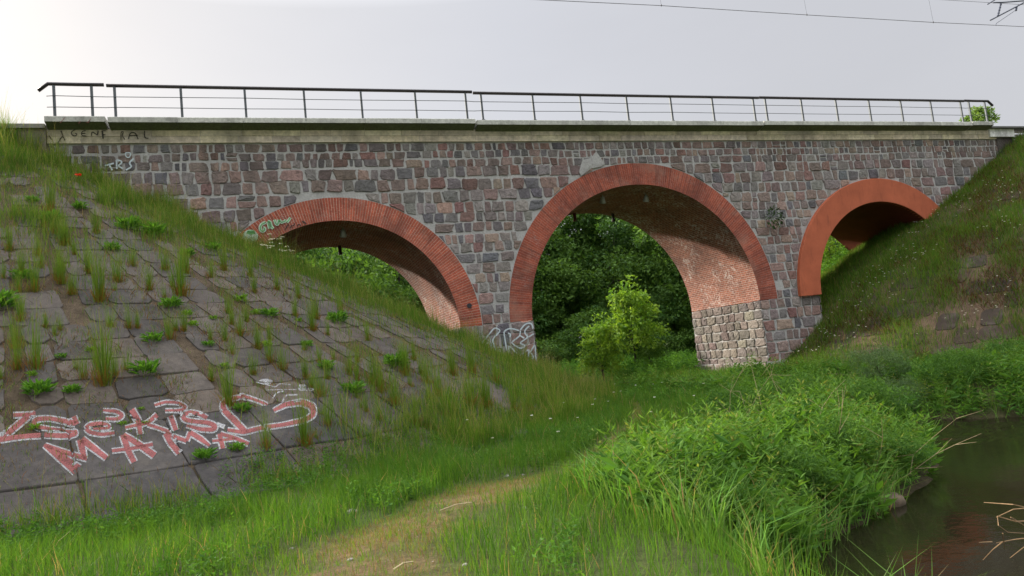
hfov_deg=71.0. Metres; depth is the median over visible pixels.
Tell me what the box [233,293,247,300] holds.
leafy weed
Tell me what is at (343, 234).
floodlight
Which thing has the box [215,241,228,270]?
grass tuft
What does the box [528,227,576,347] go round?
forest tree
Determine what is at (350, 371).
grass tuft
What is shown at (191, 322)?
leafy weed
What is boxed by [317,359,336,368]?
leafy weed
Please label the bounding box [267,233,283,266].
cow parsley
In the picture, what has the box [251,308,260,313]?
leafy weed
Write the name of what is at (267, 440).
grass tuft
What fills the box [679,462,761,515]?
bank shrub
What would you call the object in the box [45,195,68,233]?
grass tuft
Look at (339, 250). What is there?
drain pipe
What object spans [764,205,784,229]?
wall plant
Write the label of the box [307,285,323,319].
grass tuft
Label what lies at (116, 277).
grass tuft
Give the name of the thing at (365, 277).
shrub
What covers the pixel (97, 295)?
grass tuft
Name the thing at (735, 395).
bank shrub
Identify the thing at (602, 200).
floodlight
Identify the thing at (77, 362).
grass tuft
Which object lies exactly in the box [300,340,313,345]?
leafy weed
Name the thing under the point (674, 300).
forest tree
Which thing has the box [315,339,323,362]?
grass tuft
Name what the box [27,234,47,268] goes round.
grass tuft
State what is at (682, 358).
undergrowth
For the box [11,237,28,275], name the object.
grass tuft
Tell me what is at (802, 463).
bank shrub
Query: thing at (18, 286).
grass tuft
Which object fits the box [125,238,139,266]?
grass tuft
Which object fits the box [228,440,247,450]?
leafy weed
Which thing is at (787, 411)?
bank herbs
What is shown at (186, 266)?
grass tuft
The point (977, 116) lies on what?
sapling
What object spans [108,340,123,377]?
grass tuft
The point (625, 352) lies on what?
understorey shrub
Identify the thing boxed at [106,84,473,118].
railing
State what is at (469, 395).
grass tuft
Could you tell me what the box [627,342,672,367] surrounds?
shrub
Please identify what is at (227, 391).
grass tuft
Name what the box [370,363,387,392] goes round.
grass tuft
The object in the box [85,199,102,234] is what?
grass tuft
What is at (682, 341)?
understorey shrub
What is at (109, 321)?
grass tuft
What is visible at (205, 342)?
leafy weed
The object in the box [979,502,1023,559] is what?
dead branch
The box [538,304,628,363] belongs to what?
understorey shrub
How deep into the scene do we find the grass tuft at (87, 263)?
15.44 m
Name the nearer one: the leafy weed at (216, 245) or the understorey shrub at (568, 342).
the leafy weed at (216, 245)
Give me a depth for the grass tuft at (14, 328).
12.66 m
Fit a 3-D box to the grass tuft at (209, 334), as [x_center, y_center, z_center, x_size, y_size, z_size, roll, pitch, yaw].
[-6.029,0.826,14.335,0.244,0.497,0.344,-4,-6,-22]
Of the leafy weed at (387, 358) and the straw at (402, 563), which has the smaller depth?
the straw at (402, 563)
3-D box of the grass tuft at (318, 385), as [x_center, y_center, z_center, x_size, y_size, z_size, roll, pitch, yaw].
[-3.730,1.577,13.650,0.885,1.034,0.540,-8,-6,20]
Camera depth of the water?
7.97 m
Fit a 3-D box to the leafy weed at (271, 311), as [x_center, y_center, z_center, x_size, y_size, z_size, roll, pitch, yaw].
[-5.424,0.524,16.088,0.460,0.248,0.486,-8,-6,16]
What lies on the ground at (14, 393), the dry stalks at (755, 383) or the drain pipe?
the dry stalks at (755, 383)
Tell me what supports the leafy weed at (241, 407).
on the slab paving at (150, 454)
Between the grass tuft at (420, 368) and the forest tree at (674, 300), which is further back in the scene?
the forest tree at (674, 300)
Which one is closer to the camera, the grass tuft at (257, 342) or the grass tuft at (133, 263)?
the grass tuft at (257, 342)
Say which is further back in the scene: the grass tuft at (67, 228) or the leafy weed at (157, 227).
the leafy weed at (157, 227)
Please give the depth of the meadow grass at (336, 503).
7.69 m
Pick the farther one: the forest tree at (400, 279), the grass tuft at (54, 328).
the forest tree at (400, 279)
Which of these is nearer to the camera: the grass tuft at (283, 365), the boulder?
the boulder
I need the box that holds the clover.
[0,404,632,575]
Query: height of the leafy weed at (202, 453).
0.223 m
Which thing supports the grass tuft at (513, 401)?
on the ground at (14, 393)
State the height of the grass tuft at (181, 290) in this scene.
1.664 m
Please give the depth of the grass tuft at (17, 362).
12.13 m
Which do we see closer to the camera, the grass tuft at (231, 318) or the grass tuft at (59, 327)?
the grass tuft at (59, 327)
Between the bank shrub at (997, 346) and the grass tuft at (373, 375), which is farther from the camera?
the bank shrub at (997, 346)
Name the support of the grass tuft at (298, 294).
on the slab paving at (150, 454)
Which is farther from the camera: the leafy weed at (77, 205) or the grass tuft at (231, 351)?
the leafy weed at (77, 205)
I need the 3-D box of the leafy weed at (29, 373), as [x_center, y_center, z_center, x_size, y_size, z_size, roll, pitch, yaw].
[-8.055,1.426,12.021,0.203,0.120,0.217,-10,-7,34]
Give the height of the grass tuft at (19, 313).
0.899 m
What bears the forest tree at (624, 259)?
on the ground at (14, 393)
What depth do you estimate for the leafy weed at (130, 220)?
18.03 m
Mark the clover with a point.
(151, 510)
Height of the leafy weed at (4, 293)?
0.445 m
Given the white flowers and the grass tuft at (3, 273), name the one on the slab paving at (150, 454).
the grass tuft at (3, 273)
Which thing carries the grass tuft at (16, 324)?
on the ground at (14, 393)
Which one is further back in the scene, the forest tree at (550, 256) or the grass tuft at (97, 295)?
the forest tree at (550, 256)
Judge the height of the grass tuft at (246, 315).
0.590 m
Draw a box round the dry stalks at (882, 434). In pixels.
[810,379,982,473]
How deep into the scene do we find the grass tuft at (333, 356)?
15.19 m
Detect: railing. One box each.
[37,82,105,115]
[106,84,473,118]
[473,91,760,120]
[759,96,966,121]
[964,99,993,121]
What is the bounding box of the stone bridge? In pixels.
[1,116,1023,372]
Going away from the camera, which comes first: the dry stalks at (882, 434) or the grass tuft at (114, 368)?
the dry stalks at (882, 434)
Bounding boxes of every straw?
[393,561,412,569]
[440,502,471,510]
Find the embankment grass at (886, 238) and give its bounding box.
[779,129,1023,366]
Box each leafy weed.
[0,287,24,307]
[7,268,36,278]
[20,377,58,394]
[24,194,39,201]
[24,370,37,376]
[27,422,41,429]
[38,208,67,219]
[54,352,66,357]
[62,383,82,393]
[69,200,87,208]
[103,241,121,249]
[113,214,141,228]
[125,358,159,373]
[139,330,163,341]
[140,220,167,233]
[159,295,186,307]
[180,309,193,314]
[182,246,196,255]
[187,320,198,325]
[190,447,218,459]
[201,340,215,345]
[205,241,221,249]
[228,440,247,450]
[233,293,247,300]
[233,401,252,411]
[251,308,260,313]
[259,307,280,315]
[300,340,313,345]
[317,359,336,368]
[326,308,350,321]
[338,379,367,391]
[382,352,411,366]
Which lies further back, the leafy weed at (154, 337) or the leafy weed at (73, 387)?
the leafy weed at (154, 337)
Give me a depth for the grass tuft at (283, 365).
14.12 m
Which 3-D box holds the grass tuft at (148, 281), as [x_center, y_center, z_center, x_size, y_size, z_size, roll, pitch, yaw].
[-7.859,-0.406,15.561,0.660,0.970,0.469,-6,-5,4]
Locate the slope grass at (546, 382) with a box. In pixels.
[0,86,622,534]
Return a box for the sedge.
[541,357,1023,575]
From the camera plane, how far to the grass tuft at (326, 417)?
12.80 m
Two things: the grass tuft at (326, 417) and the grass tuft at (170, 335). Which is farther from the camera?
the grass tuft at (170, 335)
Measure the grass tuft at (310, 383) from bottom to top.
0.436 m
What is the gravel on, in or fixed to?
on the ground at (14, 393)
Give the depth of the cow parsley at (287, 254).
20.29 m
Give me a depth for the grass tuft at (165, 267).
16.59 m
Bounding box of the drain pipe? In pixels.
[338,245,341,254]
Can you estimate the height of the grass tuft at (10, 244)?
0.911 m
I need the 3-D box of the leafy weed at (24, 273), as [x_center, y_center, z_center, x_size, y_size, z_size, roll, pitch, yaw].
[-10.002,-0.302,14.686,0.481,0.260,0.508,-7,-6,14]
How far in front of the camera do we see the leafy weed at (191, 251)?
17.78 m
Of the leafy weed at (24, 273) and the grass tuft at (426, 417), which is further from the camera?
the leafy weed at (24, 273)
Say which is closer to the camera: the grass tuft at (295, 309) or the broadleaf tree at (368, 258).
the grass tuft at (295, 309)
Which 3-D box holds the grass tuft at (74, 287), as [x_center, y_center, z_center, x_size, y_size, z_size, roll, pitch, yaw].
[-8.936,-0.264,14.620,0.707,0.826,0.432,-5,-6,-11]
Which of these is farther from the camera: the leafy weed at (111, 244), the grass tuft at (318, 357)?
the leafy weed at (111, 244)
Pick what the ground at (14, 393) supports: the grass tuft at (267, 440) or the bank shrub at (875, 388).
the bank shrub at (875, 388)
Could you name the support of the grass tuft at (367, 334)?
on the ground at (14, 393)
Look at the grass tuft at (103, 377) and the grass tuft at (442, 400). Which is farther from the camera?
the grass tuft at (442, 400)
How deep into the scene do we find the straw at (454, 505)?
7.93 m
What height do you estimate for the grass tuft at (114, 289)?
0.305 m
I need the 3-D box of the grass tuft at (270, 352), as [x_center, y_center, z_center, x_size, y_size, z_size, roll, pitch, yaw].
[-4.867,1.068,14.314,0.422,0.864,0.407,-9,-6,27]
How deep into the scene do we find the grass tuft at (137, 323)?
14.01 m
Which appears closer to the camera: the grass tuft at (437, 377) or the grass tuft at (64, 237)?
the grass tuft at (437, 377)
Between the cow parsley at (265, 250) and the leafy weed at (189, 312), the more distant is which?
the cow parsley at (265, 250)
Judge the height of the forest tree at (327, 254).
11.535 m
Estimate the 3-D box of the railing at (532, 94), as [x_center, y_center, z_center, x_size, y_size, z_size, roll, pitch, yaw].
[4.389,-6.877,27.364,12.208,1.067,0.120,-4,-6,-18]
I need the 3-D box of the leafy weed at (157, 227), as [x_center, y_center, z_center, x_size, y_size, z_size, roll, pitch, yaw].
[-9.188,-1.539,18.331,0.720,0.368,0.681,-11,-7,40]
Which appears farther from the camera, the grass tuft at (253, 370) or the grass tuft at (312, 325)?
the grass tuft at (312, 325)
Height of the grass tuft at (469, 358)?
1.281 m
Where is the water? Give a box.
[802,417,1023,575]
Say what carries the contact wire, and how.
hanging from the overhead line mast
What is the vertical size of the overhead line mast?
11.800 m
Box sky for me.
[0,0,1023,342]
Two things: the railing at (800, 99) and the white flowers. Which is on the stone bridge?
the railing at (800, 99)
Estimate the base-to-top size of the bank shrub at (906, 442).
0.954 m
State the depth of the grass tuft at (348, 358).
14.92 m
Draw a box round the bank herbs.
[573,343,1023,562]
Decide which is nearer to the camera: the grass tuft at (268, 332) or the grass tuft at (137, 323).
the grass tuft at (137, 323)
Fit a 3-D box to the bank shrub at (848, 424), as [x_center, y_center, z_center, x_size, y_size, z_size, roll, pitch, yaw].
[4.259,2.102,9.614,1.495,1.012,1.432,-1,-8,-43]
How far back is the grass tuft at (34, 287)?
14.36 m
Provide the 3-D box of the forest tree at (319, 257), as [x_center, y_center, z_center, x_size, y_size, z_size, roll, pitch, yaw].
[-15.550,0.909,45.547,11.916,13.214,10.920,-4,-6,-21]
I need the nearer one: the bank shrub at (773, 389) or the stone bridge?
the bank shrub at (773, 389)
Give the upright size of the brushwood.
1.920 m
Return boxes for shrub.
[297,247,395,301]
[535,333,566,367]
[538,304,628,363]
[596,320,665,362]
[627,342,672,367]
[635,313,696,354]
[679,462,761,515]
[687,379,779,421]
[739,436,841,494]
[753,368,839,404]
[781,408,884,466]
[813,372,922,416]
[821,235,848,269]
[840,344,916,379]
[857,424,940,483]
[870,375,934,415]
[910,343,1007,390]
[968,334,1023,362]
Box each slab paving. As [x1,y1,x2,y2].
[0,156,607,539]
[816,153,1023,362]
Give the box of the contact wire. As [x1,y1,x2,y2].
[548,0,1023,26]
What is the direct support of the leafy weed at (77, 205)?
on the ground at (14, 393)
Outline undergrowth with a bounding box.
[538,242,851,384]
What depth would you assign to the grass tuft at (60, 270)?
14.82 m
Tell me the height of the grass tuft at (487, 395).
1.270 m
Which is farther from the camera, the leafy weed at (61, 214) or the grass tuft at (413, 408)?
the leafy weed at (61, 214)
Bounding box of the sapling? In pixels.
[959,105,1000,123]
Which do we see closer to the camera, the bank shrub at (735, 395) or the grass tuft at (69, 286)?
the bank shrub at (735, 395)
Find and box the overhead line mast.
[987,0,1023,23]
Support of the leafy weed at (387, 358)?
on the slab paving at (150, 454)
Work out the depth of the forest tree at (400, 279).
52.69 m
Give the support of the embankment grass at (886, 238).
on the ground at (14, 393)
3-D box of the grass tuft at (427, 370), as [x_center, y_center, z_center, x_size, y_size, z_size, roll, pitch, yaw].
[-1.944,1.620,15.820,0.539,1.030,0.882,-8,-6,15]
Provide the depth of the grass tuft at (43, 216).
16.91 m
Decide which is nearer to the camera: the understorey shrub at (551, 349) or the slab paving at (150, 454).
the slab paving at (150, 454)
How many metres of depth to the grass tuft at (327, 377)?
14.30 m
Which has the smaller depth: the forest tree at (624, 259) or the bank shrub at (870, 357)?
the bank shrub at (870, 357)
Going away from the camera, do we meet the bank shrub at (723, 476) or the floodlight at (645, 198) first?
the bank shrub at (723, 476)
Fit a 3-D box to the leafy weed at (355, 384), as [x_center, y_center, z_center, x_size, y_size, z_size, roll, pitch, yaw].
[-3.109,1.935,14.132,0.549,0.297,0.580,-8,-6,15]
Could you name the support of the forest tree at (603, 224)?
on the ground at (14, 393)
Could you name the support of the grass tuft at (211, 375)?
on the ground at (14, 393)
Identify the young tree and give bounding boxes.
[575,312,628,382]
[605,274,670,367]
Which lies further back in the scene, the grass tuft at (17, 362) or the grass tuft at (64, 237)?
the grass tuft at (64, 237)
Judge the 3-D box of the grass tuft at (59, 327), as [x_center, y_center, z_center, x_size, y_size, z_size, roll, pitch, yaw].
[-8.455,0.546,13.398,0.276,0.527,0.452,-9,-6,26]
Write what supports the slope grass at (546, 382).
on the ground at (14, 393)
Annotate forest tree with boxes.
[301,248,331,267]
[311,247,361,278]
[325,247,425,316]
[388,267,406,289]
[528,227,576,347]
[532,214,627,359]
[547,213,683,344]
[592,222,672,308]
[614,226,742,343]
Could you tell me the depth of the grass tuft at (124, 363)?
12.74 m
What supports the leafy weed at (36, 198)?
on the slab paving at (150, 454)
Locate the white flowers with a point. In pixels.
(860, 301)
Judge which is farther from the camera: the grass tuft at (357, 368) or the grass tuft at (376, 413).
the grass tuft at (357, 368)
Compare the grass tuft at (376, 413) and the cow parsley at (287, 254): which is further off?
the cow parsley at (287, 254)
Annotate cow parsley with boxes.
[260,244,272,264]
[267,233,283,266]
[279,243,294,269]
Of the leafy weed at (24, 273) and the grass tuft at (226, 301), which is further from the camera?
the grass tuft at (226, 301)
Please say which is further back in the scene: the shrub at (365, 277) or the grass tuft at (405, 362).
the shrub at (365, 277)
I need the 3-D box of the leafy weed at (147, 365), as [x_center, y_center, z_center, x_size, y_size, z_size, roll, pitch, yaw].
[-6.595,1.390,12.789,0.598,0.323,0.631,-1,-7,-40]
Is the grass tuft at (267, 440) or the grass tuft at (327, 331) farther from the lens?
the grass tuft at (327, 331)
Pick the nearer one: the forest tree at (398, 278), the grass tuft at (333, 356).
the grass tuft at (333, 356)
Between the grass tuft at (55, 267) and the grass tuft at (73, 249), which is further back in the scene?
the grass tuft at (73, 249)
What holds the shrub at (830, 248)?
on the ground at (14, 393)
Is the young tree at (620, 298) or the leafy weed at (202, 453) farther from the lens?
the young tree at (620, 298)
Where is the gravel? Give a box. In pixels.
[303,478,524,573]
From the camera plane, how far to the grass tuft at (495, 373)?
17.56 m
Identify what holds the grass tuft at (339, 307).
on the ground at (14, 393)
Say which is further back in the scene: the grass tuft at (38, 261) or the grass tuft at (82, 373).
the grass tuft at (38, 261)
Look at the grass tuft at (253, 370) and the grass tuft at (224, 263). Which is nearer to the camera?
the grass tuft at (253, 370)
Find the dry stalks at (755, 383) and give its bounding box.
[726,349,791,417]
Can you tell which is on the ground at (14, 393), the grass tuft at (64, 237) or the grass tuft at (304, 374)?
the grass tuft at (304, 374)
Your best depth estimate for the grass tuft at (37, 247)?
15.61 m
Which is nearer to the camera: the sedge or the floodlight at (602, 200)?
the sedge
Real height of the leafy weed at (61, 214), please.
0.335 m
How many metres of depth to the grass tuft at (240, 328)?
14.87 m
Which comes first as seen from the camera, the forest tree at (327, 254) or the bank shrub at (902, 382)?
the bank shrub at (902, 382)
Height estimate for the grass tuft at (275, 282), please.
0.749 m
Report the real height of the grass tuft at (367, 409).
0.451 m
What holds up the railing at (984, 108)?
on the stone bridge
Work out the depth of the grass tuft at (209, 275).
17.06 m
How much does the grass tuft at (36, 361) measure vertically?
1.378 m
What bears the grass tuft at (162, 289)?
on the slab paving at (150, 454)
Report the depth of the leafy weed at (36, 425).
10.94 m
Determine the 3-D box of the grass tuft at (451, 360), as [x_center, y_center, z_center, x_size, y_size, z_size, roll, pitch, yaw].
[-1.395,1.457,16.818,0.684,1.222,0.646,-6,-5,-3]
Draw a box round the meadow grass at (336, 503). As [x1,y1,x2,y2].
[0,327,1023,575]
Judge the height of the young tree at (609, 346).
4.389 m
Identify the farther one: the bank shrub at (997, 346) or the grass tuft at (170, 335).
the bank shrub at (997, 346)
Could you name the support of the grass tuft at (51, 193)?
on the ground at (14, 393)
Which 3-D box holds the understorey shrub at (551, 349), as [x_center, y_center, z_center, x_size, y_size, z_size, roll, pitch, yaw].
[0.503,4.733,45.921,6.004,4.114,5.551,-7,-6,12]
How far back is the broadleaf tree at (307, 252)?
37.53 m
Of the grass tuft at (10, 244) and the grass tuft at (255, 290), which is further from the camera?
the grass tuft at (255, 290)
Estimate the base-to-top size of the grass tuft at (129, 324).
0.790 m
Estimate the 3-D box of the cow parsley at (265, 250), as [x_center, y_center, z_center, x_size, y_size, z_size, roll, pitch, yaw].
[-6.672,-0.900,19.678,0.379,0.641,0.321,-6,-5,-5]
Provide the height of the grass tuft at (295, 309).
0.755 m
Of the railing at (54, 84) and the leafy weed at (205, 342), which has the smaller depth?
the leafy weed at (205, 342)
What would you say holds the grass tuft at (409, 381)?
on the ground at (14, 393)
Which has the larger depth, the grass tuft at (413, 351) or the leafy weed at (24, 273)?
the grass tuft at (413, 351)
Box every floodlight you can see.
[340,227,346,237]
[599,195,605,203]
[643,193,648,201]
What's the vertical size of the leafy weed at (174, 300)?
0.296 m
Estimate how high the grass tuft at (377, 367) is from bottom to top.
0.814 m
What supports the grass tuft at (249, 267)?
on the ground at (14, 393)
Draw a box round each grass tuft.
[0,214,15,250]
[0,260,6,277]
[0,305,25,348]
[5,329,27,369]
[8,282,30,321]
[8,298,54,370]
[10,314,19,341]
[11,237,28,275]
[11,266,25,291]
[22,240,49,292]
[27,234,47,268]
[28,220,47,255]
[34,207,49,225]
[39,165,61,210]
[41,306,50,327]
[44,242,69,283]
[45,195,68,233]
[45,247,69,280]
[50,213,71,246]
[50,240,68,270]
[50,316,59,334]
[52,308,69,330]
[56,207,75,243]
[61,262,85,294]
[64,275,73,294]
[68,354,83,369]
[69,236,77,254]
[70,346,95,379]
[73,232,115,302]
[77,303,123,386]
[78,238,94,273]
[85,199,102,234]
[99,240,128,282]
[100,297,116,327]
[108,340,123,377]
[110,278,120,290]
[118,341,141,371]
[119,297,133,329]
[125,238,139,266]
[132,307,142,328]
[138,257,158,290]
[154,281,169,296]
[157,305,179,340]
[158,239,174,270]
[161,229,200,296]
[169,316,178,330]
[174,301,189,331]
[182,243,193,273]
[201,339,248,407]
[203,248,216,278]
[206,320,212,339]
[207,364,215,381]
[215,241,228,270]
[217,307,230,341]
[222,285,236,313]
[223,331,239,354]
[225,297,235,324]
[228,300,250,336]
[239,244,258,277]
[239,298,249,321]
[246,342,259,375]
[248,267,258,293]
[249,317,262,349]
[254,395,279,450]
[259,326,278,362]
[264,315,274,339]
[271,266,282,290]
[271,329,296,371]
[286,291,300,317]
[287,381,317,447]
[288,352,333,398]
[291,275,301,298]
[297,347,310,378]
[298,334,309,351]
[303,289,319,331]
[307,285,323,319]
[307,367,314,388]
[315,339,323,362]
[318,391,334,426]
[320,357,332,379]
[322,319,330,335]
[325,286,349,310]
[329,347,336,359]
[338,337,355,372]
[344,362,351,374]
[348,348,362,381]
[350,386,361,398]
[352,339,364,362]
[358,332,378,386]
[361,392,371,411]
[362,310,373,340]
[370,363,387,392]
[370,390,383,420]
[371,352,385,384]
[377,360,404,405]
[391,328,413,375]
[404,365,413,386]
[406,329,417,360]
[406,383,426,426]
[414,345,435,383]
[415,347,427,373]
[419,403,431,427]
[425,356,446,395]
[434,383,450,414]
[442,332,461,375]
[454,346,486,408]
[458,325,481,373]
[471,355,495,408]
[481,340,504,383]
[501,369,521,411]
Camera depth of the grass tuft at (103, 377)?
12.28 m
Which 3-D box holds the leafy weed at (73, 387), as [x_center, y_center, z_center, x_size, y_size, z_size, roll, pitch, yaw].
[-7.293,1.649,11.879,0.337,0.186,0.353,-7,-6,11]
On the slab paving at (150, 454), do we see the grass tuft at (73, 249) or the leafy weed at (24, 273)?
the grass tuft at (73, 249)
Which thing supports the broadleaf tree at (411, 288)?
on the ground at (14, 393)
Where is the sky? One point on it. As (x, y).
(538, 46)
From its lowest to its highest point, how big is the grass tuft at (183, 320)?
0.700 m
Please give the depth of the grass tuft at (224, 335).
14.46 m
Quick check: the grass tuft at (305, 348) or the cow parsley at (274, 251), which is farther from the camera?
the cow parsley at (274, 251)
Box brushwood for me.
[772,326,855,362]
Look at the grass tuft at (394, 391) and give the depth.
14.26 m
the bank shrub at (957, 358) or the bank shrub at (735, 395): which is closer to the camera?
the bank shrub at (735, 395)
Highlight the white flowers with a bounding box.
[466,139,1020,437]
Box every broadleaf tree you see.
[292,248,356,286]
[323,248,422,312]
[394,279,425,313]
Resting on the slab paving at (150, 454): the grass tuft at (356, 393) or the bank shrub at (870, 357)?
the grass tuft at (356, 393)
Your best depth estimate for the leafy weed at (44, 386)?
11.61 m
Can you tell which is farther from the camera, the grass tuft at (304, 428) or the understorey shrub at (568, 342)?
the understorey shrub at (568, 342)
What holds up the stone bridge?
on the ground at (14, 393)
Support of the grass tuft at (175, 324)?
on the ground at (14, 393)
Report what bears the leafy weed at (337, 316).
on the slab paving at (150, 454)
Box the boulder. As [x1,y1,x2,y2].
[878,492,905,507]
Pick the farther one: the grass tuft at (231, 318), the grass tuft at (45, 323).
the grass tuft at (231, 318)
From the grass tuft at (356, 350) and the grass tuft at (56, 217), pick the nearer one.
the grass tuft at (356, 350)
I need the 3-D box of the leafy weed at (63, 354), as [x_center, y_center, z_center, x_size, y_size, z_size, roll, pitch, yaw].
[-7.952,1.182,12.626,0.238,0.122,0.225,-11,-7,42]
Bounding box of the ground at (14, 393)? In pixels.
[0,139,1023,575]
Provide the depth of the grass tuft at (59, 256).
15.24 m

